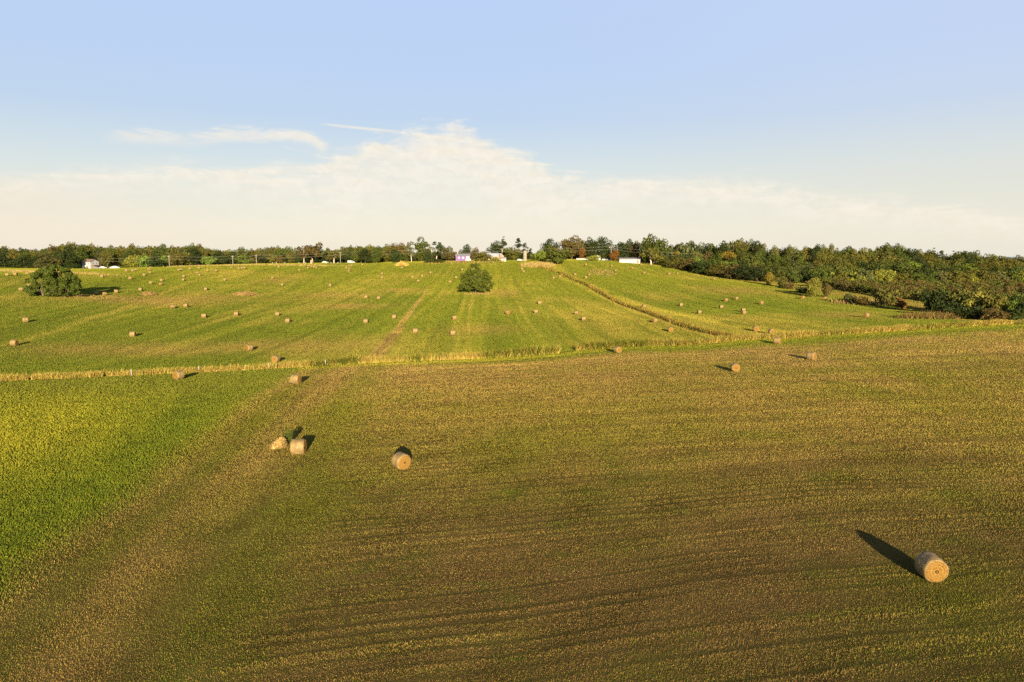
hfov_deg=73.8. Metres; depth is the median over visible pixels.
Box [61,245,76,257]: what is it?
broadleaf tree
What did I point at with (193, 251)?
broadleaf tree
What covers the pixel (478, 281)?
broadleaf tree
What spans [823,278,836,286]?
orchard tree
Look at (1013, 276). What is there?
shrub
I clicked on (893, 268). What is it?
broadleaf tree
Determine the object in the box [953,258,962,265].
broadleaf tree
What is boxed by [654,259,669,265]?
broadleaf tree
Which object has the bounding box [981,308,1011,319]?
shrub
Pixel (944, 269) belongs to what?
broadleaf tree
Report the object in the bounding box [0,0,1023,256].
sky
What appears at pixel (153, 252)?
slender tree
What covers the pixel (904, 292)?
orchard tree
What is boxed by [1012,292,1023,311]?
shrub
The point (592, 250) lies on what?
broadleaf tree
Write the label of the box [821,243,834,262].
broadleaf tree
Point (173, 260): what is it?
broadleaf tree
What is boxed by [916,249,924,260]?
slender tree
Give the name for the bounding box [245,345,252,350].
hay bale
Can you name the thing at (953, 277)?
shrub
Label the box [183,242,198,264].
broadleaf tree
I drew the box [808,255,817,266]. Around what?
slender tree
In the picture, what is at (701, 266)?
shrub
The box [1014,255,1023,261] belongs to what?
broadleaf tree
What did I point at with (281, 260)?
shrub
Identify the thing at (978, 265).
broadleaf tree
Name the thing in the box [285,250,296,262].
slender tree
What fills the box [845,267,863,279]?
shrub
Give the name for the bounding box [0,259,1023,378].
meadow grass
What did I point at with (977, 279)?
shrub
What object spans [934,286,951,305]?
shrub
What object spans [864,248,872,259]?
slender tree
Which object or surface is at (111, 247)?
broadleaf tree
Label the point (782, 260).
slender tree
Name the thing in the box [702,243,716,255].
broadleaf tree
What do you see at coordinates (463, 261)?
slope weeds
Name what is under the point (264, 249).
broadleaf tree
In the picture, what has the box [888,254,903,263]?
broadleaf tree
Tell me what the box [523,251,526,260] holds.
silo
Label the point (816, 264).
slender tree
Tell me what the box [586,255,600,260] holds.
shrub
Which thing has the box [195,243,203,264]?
broadleaf tree
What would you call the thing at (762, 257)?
broadleaf tree
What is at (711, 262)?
slender tree
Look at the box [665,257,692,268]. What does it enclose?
broadleaf tree
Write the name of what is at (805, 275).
shrub
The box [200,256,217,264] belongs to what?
shrub
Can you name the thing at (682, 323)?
ditch weeds
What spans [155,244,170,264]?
broadleaf tree
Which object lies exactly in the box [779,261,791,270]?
slender tree
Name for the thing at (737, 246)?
slender tree
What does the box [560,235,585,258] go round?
broadleaf tree
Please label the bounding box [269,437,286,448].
slumped bale
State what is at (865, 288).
orchard tree
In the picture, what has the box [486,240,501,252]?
broadleaf tree
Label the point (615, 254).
slender tree
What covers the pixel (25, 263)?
conifer tree
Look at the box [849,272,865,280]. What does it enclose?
shrub
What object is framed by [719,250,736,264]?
broadleaf tree
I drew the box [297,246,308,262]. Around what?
bare trunk tree
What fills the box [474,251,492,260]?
shrub
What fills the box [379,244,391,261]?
slender tree
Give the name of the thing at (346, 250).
broadleaf tree
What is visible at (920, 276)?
shrub
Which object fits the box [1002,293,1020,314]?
broadleaf tree
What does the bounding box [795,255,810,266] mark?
slender tree
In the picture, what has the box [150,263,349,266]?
verge grass
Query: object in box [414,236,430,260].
slender tree
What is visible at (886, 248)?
broadleaf tree
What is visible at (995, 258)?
broadleaf tree
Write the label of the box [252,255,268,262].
shrub
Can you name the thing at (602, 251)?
broadleaf tree
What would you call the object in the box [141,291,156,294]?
hay heap
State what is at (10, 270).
roadside grass
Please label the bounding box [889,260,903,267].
broadleaf tree
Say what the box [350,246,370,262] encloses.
broadleaf tree
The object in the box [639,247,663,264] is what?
bare trunk tree
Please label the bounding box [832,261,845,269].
broadleaf tree
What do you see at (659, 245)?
broadleaf tree
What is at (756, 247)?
broadleaf tree
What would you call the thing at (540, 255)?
shrub
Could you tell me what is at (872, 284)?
orchard tree
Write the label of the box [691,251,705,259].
broadleaf tree
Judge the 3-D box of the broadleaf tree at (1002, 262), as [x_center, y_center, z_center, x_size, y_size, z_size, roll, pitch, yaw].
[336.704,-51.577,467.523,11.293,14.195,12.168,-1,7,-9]
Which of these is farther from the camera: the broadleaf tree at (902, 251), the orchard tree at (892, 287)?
the broadleaf tree at (902, 251)
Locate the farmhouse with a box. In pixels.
[82,259,100,268]
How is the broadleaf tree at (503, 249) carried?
on the ground at (150, 630)
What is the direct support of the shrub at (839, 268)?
on the ground at (150, 630)
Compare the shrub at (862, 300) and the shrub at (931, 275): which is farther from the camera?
the shrub at (931, 275)
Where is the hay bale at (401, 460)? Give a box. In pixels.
[391,452,411,469]
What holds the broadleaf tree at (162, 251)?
on the ground at (150, 630)
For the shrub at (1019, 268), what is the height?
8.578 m
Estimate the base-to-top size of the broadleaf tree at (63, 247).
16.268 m
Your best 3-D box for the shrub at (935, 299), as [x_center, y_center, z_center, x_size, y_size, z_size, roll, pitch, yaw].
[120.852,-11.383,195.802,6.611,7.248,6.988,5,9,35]
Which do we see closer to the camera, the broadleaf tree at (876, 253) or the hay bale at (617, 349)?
the hay bale at (617, 349)
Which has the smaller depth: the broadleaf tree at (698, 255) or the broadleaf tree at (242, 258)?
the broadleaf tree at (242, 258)
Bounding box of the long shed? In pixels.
[619,258,640,263]
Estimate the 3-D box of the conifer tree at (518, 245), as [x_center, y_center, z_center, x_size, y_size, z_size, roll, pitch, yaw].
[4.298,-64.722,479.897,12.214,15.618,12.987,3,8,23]
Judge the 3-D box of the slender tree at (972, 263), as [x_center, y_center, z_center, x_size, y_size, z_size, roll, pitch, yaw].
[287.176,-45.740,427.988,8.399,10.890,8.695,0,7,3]
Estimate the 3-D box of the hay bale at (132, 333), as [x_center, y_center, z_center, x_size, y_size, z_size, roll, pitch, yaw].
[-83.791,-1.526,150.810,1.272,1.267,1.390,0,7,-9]
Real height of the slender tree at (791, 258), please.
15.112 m
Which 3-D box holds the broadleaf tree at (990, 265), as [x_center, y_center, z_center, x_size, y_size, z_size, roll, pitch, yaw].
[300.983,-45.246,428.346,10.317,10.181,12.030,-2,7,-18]
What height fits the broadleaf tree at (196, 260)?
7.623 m
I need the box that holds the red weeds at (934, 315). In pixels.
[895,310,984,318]
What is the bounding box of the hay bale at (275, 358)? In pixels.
[271,355,279,361]
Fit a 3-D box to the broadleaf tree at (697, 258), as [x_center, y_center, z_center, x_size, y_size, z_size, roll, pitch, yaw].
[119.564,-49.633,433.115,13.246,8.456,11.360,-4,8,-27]
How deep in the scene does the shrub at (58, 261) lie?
438.52 m
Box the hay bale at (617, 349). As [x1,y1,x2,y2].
[614,346,621,352]
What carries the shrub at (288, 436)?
on the ground at (150, 630)
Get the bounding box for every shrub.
[6,256,22,267]
[28,256,40,267]
[45,255,62,265]
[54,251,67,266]
[122,254,140,267]
[136,255,149,266]
[146,257,165,266]
[158,255,167,266]
[178,252,191,265]
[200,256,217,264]
[215,255,227,264]
[226,256,236,263]
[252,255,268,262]
[266,253,279,262]
[272,255,284,262]
[282,428,292,442]
[287,257,302,262]
[293,257,305,262]
[305,254,319,262]
[315,258,329,262]
[337,256,352,261]
[380,254,391,261]
[389,249,402,261]
[399,254,413,260]
[423,251,434,262]
[430,259,443,262]
[441,251,460,260]
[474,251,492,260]
[504,249,521,259]
[530,250,546,260]
[545,248,569,263]
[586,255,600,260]
[679,258,697,270]
[690,260,716,273]
[751,263,763,268]
[763,272,774,284]
[775,277,787,286]
[782,266,802,282]
[783,282,794,288]
[794,286,810,292]
[798,268,816,281]
[805,266,826,278]
[815,270,831,280]
[821,283,831,296]
[828,267,850,277]
[832,270,849,280]
[843,293,856,302]
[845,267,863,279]
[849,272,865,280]
[851,260,868,268]
[853,296,868,304]
[854,269,874,280]
[869,266,887,280]
[870,268,888,281]
[873,288,901,306]
[881,270,896,282]
[893,273,908,282]
[895,297,907,308]
[899,265,927,274]
[902,273,918,282]
[909,272,930,282]
[912,266,933,277]
[919,289,946,311]
[926,271,936,281]
[933,301,962,314]
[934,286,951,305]
[935,270,951,283]
[944,288,974,306]
[946,271,965,282]
[949,265,959,270]
[953,270,976,282]
[953,305,984,318]
[961,291,990,314]
[965,273,982,282]
[976,270,994,281]
[979,294,1009,310]
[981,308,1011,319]
[987,272,1000,280]
[996,272,1009,282]
[1001,306,1023,319]
[1004,265,1023,272]
[1004,271,1022,281]
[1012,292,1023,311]
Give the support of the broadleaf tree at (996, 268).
on the ground at (150, 630)
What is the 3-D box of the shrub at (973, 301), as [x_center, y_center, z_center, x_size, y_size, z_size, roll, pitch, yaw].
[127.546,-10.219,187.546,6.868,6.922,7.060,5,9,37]
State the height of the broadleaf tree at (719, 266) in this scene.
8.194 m
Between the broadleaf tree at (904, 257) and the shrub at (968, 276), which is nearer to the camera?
the shrub at (968, 276)
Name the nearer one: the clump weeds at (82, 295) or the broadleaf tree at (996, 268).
the clump weeds at (82, 295)
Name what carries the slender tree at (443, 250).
on the ground at (150, 630)
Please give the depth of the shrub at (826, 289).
261.13 m
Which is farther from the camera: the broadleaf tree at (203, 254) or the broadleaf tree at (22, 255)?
the broadleaf tree at (203, 254)
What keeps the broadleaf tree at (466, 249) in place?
on the ground at (150, 630)
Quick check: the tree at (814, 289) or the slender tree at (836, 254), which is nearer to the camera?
the tree at (814, 289)
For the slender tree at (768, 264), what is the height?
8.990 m
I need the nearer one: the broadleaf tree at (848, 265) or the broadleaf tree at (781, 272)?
the broadleaf tree at (781, 272)
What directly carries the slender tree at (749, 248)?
on the ground at (150, 630)
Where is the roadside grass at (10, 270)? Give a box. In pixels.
[0,269,123,275]
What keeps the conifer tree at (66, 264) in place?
on the ground at (150, 630)
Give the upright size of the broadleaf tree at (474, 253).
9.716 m
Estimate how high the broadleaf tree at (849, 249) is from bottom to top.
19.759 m
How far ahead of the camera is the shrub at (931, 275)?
340.94 m
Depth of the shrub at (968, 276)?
339.08 m
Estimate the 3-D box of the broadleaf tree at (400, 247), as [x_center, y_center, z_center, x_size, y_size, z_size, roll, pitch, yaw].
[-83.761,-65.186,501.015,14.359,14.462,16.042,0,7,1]
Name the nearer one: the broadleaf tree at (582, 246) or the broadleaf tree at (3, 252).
the broadleaf tree at (3, 252)
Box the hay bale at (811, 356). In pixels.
[806,352,816,359]
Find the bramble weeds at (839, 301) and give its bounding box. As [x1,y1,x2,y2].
[828,297,892,304]
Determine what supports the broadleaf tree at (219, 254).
on the ground at (150, 630)
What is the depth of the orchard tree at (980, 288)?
248.34 m
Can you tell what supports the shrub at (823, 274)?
on the ground at (150, 630)
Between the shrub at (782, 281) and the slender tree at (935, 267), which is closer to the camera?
the shrub at (782, 281)
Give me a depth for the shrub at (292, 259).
475.50 m
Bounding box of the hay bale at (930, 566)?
[914,551,949,582]
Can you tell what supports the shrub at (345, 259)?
on the ground at (150, 630)
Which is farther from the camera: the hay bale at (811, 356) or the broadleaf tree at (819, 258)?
the broadleaf tree at (819, 258)
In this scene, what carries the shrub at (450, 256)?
on the ground at (150, 630)
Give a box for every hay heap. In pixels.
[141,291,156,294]
[232,291,258,295]
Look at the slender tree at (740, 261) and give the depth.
394.76 m
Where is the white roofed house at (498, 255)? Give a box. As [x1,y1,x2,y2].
[486,253,503,259]
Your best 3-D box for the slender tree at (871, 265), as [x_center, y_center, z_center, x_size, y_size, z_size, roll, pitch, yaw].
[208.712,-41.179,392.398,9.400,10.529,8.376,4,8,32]
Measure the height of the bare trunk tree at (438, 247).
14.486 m
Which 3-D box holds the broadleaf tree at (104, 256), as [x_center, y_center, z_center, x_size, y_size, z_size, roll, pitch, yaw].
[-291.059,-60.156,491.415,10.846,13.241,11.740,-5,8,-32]
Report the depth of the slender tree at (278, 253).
493.72 m
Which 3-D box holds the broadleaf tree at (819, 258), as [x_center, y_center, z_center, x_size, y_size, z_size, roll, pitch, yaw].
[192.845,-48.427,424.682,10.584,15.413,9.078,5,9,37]
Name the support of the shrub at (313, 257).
on the ground at (150, 630)
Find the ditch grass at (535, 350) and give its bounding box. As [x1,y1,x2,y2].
[0,318,1015,380]
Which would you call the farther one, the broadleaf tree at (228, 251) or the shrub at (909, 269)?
the broadleaf tree at (228, 251)
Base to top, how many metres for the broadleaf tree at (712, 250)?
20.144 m
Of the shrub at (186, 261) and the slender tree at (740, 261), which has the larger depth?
the shrub at (186, 261)
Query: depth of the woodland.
513.70 m
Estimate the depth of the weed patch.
366.92 m
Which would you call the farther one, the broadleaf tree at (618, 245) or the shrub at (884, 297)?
the broadleaf tree at (618, 245)
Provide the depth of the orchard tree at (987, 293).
241.14 m
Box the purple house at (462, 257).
[455,252,470,260]
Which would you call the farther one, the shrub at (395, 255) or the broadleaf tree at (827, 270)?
the shrub at (395, 255)
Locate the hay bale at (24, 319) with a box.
[22,317,28,321]
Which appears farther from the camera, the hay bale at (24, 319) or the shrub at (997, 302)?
the shrub at (997, 302)
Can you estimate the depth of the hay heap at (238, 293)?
253.30 m
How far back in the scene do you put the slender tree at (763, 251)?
469.62 m
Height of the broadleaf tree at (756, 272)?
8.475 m
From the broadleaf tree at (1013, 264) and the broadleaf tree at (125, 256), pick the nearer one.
the broadleaf tree at (1013, 264)
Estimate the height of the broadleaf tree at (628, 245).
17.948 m
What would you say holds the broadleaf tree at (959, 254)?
on the ground at (150, 630)
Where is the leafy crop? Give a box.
[0,366,318,625]
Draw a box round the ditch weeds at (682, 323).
[538,266,743,336]
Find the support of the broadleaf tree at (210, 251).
on the ground at (150, 630)
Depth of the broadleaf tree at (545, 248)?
470.15 m
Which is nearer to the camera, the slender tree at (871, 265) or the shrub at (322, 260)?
the slender tree at (871, 265)
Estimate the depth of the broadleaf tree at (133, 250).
490.11 m
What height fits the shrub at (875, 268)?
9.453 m
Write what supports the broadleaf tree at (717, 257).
on the ground at (150, 630)
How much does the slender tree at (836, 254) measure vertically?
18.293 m
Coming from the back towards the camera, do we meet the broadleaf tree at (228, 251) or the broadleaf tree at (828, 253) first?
the broadleaf tree at (228, 251)
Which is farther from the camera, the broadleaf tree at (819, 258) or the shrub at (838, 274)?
the broadleaf tree at (819, 258)
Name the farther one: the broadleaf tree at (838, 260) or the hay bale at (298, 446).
the broadleaf tree at (838, 260)
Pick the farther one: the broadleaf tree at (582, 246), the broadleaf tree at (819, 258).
the broadleaf tree at (582, 246)
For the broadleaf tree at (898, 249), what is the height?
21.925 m
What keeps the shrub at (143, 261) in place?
on the ground at (150, 630)
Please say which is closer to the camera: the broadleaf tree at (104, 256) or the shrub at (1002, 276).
the shrub at (1002, 276)
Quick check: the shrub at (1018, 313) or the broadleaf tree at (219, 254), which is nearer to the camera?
the shrub at (1018, 313)
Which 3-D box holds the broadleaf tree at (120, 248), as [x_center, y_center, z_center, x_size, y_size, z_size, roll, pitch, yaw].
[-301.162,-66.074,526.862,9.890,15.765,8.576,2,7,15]
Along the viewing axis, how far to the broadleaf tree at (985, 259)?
470.21 m
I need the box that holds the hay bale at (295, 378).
[289,374,301,383]
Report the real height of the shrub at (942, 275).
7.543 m
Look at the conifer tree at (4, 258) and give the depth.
435.57 m
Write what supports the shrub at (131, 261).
on the ground at (150, 630)
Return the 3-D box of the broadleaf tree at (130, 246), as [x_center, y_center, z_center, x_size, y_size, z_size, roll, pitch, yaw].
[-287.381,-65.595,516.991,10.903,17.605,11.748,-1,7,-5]
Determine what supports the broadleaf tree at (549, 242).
on the ground at (150, 630)
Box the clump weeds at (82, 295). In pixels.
[19,292,127,299]
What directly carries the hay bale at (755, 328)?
on the ground at (150, 630)
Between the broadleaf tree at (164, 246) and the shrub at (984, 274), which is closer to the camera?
the shrub at (984, 274)
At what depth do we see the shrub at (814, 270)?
350.59 m
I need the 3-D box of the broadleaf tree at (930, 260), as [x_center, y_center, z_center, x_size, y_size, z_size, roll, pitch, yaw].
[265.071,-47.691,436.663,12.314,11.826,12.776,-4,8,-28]
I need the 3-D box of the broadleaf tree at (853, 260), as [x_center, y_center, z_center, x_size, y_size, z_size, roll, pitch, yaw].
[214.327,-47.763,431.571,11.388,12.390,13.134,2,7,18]
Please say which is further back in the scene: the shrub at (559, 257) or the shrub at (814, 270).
the shrub at (559, 257)
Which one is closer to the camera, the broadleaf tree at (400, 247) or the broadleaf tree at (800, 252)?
the broadleaf tree at (800, 252)
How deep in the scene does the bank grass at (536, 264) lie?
401.14 m
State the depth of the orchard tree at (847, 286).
290.33 m
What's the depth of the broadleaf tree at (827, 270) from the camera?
355.14 m
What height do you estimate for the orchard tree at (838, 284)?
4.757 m
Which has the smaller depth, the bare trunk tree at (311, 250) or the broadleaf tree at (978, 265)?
the broadleaf tree at (978, 265)
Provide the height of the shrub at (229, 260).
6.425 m
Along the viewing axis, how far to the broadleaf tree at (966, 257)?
464.14 m
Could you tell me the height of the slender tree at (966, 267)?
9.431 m
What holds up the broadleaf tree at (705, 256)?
on the ground at (150, 630)
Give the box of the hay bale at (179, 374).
[172,370,184,379]
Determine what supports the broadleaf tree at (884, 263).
on the ground at (150, 630)
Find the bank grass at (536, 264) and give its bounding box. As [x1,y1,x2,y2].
[520,261,554,267]
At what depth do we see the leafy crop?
62.40 m
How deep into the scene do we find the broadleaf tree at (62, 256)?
449.94 m
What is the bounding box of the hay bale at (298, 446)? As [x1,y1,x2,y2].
[290,439,306,454]
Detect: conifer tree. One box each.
[0,254,12,266]
[16,254,32,267]
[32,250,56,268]
[63,249,80,268]
[112,250,123,265]
[497,236,506,254]
[514,238,522,258]
[527,248,533,258]
[939,250,944,263]
[949,251,957,264]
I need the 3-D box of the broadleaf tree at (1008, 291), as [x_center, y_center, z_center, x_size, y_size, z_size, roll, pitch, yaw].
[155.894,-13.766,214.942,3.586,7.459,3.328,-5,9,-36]
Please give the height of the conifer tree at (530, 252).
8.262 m
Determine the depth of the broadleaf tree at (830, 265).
390.75 m
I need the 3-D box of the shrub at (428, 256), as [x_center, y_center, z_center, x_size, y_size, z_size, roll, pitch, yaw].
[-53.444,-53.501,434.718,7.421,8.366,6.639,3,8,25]
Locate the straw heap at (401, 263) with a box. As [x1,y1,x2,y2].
[394,260,408,265]
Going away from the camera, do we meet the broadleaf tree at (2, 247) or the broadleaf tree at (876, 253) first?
the broadleaf tree at (876, 253)
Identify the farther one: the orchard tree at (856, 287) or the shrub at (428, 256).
the shrub at (428, 256)
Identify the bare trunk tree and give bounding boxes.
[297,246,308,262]
[304,242,322,260]
[325,249,341,262]
[406,241,414,261]
[432,241,442,258]
[522,242,528,250]
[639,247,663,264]
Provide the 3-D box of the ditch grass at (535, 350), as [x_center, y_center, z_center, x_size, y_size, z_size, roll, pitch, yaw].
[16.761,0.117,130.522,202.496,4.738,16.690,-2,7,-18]
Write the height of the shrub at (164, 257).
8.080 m
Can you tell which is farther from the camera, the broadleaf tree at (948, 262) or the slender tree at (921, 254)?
the slender tree at (921, 254)
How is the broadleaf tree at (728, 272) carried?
on the ground at (150, 630)
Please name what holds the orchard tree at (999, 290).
on the ground at (150, 630)
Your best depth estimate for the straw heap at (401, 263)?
416.05 m
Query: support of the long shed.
on the ground at (150, 630)
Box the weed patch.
[588,268,616,275]
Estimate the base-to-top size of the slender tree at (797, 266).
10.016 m
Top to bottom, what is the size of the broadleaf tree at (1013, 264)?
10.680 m
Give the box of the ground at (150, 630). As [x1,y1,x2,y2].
[0,260,1023,681]
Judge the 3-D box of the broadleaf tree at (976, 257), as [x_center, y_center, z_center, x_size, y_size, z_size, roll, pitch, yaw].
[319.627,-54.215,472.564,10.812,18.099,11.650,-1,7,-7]
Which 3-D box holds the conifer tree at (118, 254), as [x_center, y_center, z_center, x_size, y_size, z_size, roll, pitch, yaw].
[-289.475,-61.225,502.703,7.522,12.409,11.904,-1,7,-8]
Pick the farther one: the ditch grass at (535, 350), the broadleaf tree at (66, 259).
the broadleaf tree at (66, 259)
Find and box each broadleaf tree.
[0,248,9,261]
[1,246,10,262]
[6,249,21,260]
[14,252,30,262]
[23,264,81,296]
[25,251,38,263]
[48,244,57,252]
[54,244,64,252]
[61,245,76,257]
[64,252,78,264]
[65,242,80,259]
[75,244,88,264]
[78,244,94,262]
[85,248,96,259]
[94,248,102,264]
[99,248,115,265]
[104,244,117,265]
[115,246,124,253]
[118,250,130,264]
[123,253,137,267]
[124,243,136,251]
[126,247,140,257]
[143,245,153,257]
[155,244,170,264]
[155,249,168,261]
[166,247,180,265]
[167,253,184,265]
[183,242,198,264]
[186,248,200,264]
[186,254,204,265]
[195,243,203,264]
[200,249,207,256]
[204,248,214,255]
[211,250,225,264]
[220,249,231,256]
[235,246,249,263]
[235,254,253,263]
[254,248,263,255]
[261,247,274,262]
[282,246,296,262]
[340,246,348,255]
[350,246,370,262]
[359,248,371,262]
[370,245,381,262]
[388,243,406,255]
[457,263,493,292]
[458,244,471,253]
[469,247,478,259]
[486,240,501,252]
[500,247,518,258]
[539,245,552,254]
[540,238,559,249]
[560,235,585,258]
[576,241,586,257]
[582,237,598,256]
[596,236,612,259]
[612,241,624,260]
[619,238,635,257]
[629,240,641,261]
[638,233,669,262]
[638,242,648,262]
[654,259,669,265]
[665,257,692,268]
[667,255,682,260]
[670,250,680,257]
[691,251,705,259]
[692,256,704,261]
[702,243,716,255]
[702,251,713,260]
[705,262,731,276]
[708,243,724,255]
[709,251,725,262]
[715,264,741,278]
[719,240,732,259]
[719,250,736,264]
[731,264,751,279]
[740,252,764,266]
[744,265,771,281]
[747,240,765,258]
[748,251,772,266]
[759,266,787,280]
[769,245,780,258]
[775,247,785,257]
[784,244,793,265]
[797,248,806,263]
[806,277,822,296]
[808,243,821,261]
[813,251,829,268]
[815,264,833,276]
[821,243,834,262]
[825,263,838,268]
[827,256,843,267]
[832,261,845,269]
[839,246,854,257]
[840,254,849,263]
[843,248,859,259]
[843,262,856,269]
[847,256,860,268]
[855,247,872,261]
[856,255,868,262]
[869,246,881,263]
[871,251,896,265]
[877,260,894,269]
[879,242,891,254]
[880,264,906,274]
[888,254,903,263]
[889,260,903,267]
[890,243,901,258]
[895,253,914,264]
[897,245,909,258]
[906,248,919,262]
[907,261,922,270]
[908,256,925,263]
[916,263,934,271]
[921,249,934,259]
[921,257,937,266]
[926,257,950,268]
[939,267,960,273]
[943,260,954,266]
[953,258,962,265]
[955,251,967,263]
[959,251,975,263]
[964,269,983,275]
[965,250,983,264]
[975,262,989,269]
[978,253,994,265]
[986,261,999,269]
[988,266,1006,272]
[989,254,998,263]
[997,256,1014,265]
[997,263,1013,268]
[1002,286,1013,301]
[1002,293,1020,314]
[1003,260,1021,267]
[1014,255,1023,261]
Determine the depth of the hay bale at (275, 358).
119.35 m
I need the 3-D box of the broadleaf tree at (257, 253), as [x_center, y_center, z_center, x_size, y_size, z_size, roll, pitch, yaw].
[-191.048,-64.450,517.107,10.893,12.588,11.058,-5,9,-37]
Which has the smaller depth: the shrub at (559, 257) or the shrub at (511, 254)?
the shrub at (559, 257)
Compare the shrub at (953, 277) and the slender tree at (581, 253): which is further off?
the slender tree at (581, 253)
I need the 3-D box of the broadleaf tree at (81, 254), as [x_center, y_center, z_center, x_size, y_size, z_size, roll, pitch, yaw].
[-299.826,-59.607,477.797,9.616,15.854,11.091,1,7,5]
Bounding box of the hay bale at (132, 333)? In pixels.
[129,331,135,336]
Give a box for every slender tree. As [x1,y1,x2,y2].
[52,248,60,257]
[150,247,161,256]
[275,248,281,257]
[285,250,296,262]
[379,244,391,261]
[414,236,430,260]
[439,245,447,259]
[578,248,585,257]
[609,249,618,260]
[704,259,717,263]
[729,250,745,261]
[733,237,746,256]
[736,259,747,264]
[743,238,753,256]
[759,243,770,266]
[762,262,771,271]
[764,253,780,272]
[776,255,788,268]
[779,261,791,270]
[785,251,798,269]
[790,261,803,272]
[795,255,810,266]
[801,246,810,260]
[803,263,814,269]
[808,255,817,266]
[814,261,823,271]
[832,248,840,259]
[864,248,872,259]
[867,260,879,268]
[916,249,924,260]
[931,263,946,270]
[960,263,977,272]
[964,260,976,268]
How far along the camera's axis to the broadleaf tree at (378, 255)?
447.22 m
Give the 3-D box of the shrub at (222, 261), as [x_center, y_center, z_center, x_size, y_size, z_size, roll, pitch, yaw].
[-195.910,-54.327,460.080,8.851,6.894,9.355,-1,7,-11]
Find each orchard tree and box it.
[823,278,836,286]
[834,280,843,289]
[840,282,854,289]
[852,283,862,291]
[858,283,873,292]
[865,281,876,292]
[873,286,883,293]
[885,285,900,290]
[894,287,911,297]
[901,279,911,284]
[902,284,916,289]
[907,287,923,298]
[971,287,991,291]
[973,284,988,288]
[974,289,988,294]
[988,288,1004,291]
[989,291,1002,299]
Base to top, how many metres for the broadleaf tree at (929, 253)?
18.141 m
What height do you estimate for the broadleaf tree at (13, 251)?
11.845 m
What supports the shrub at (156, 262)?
on the ground at (150, 630)
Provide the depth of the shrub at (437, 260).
431.10 m
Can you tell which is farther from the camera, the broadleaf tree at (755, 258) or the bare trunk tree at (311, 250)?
the bare trunk tree at (311, 250)
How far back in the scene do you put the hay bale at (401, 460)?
51.07 m
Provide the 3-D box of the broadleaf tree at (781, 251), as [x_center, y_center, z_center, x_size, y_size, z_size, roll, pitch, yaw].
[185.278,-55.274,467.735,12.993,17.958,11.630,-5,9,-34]
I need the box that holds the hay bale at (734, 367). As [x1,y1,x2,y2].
[730,363,739,371]
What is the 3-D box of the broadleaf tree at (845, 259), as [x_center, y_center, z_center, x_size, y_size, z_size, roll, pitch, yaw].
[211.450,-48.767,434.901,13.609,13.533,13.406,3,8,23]
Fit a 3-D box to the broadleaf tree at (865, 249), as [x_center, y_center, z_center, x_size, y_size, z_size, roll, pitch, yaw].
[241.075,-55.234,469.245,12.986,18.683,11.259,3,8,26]
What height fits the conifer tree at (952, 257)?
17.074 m
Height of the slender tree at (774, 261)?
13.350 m
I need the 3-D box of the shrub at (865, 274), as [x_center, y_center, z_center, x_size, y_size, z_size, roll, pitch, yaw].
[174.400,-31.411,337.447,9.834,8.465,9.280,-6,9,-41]
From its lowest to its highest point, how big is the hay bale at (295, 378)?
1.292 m
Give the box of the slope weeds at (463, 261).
[418,260,502,263]
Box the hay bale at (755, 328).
[753,326,758,331]
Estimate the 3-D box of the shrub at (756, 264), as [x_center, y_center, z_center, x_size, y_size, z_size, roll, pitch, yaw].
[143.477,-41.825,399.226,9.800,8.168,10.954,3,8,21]
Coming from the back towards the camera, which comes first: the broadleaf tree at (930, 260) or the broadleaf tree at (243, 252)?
the broadleaf tree at (243, 252)
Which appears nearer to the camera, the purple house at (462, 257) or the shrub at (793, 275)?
the shrub at (793, 275)
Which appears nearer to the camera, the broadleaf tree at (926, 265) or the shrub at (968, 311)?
the shrub at (968, 311)
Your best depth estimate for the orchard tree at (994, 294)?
233.06 m
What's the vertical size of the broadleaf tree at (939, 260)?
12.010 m
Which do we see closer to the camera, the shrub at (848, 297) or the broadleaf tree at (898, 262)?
the shrub at (848, 297)
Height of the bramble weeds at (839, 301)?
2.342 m
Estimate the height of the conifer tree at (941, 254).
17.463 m
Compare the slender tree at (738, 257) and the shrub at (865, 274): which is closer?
the shrub at (865, 274)
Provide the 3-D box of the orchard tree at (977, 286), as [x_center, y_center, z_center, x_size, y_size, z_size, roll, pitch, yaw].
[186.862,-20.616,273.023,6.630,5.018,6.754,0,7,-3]
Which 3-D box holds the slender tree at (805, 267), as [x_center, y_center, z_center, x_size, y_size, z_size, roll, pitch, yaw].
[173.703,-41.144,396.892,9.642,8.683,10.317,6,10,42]
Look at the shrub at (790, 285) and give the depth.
296.02 m
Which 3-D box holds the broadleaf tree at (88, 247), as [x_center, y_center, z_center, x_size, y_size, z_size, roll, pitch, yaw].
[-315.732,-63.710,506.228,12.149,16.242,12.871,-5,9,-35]
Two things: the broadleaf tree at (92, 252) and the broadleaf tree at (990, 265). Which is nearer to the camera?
the broadleaf tree at (990, 265)
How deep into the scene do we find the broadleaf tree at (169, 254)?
476.48 m
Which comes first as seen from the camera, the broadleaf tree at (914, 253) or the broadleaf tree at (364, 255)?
the broadleaf tree at (364, 255)
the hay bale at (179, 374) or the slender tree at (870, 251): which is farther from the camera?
the slender tree at (870, 251)
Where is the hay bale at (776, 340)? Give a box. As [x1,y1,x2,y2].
[773,337,781,343]
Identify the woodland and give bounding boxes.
[1,240,1022,263]
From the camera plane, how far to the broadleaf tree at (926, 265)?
396.25 m
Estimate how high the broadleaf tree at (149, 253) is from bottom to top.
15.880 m
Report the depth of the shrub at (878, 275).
339.14 m
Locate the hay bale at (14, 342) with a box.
[10,340,18,345]

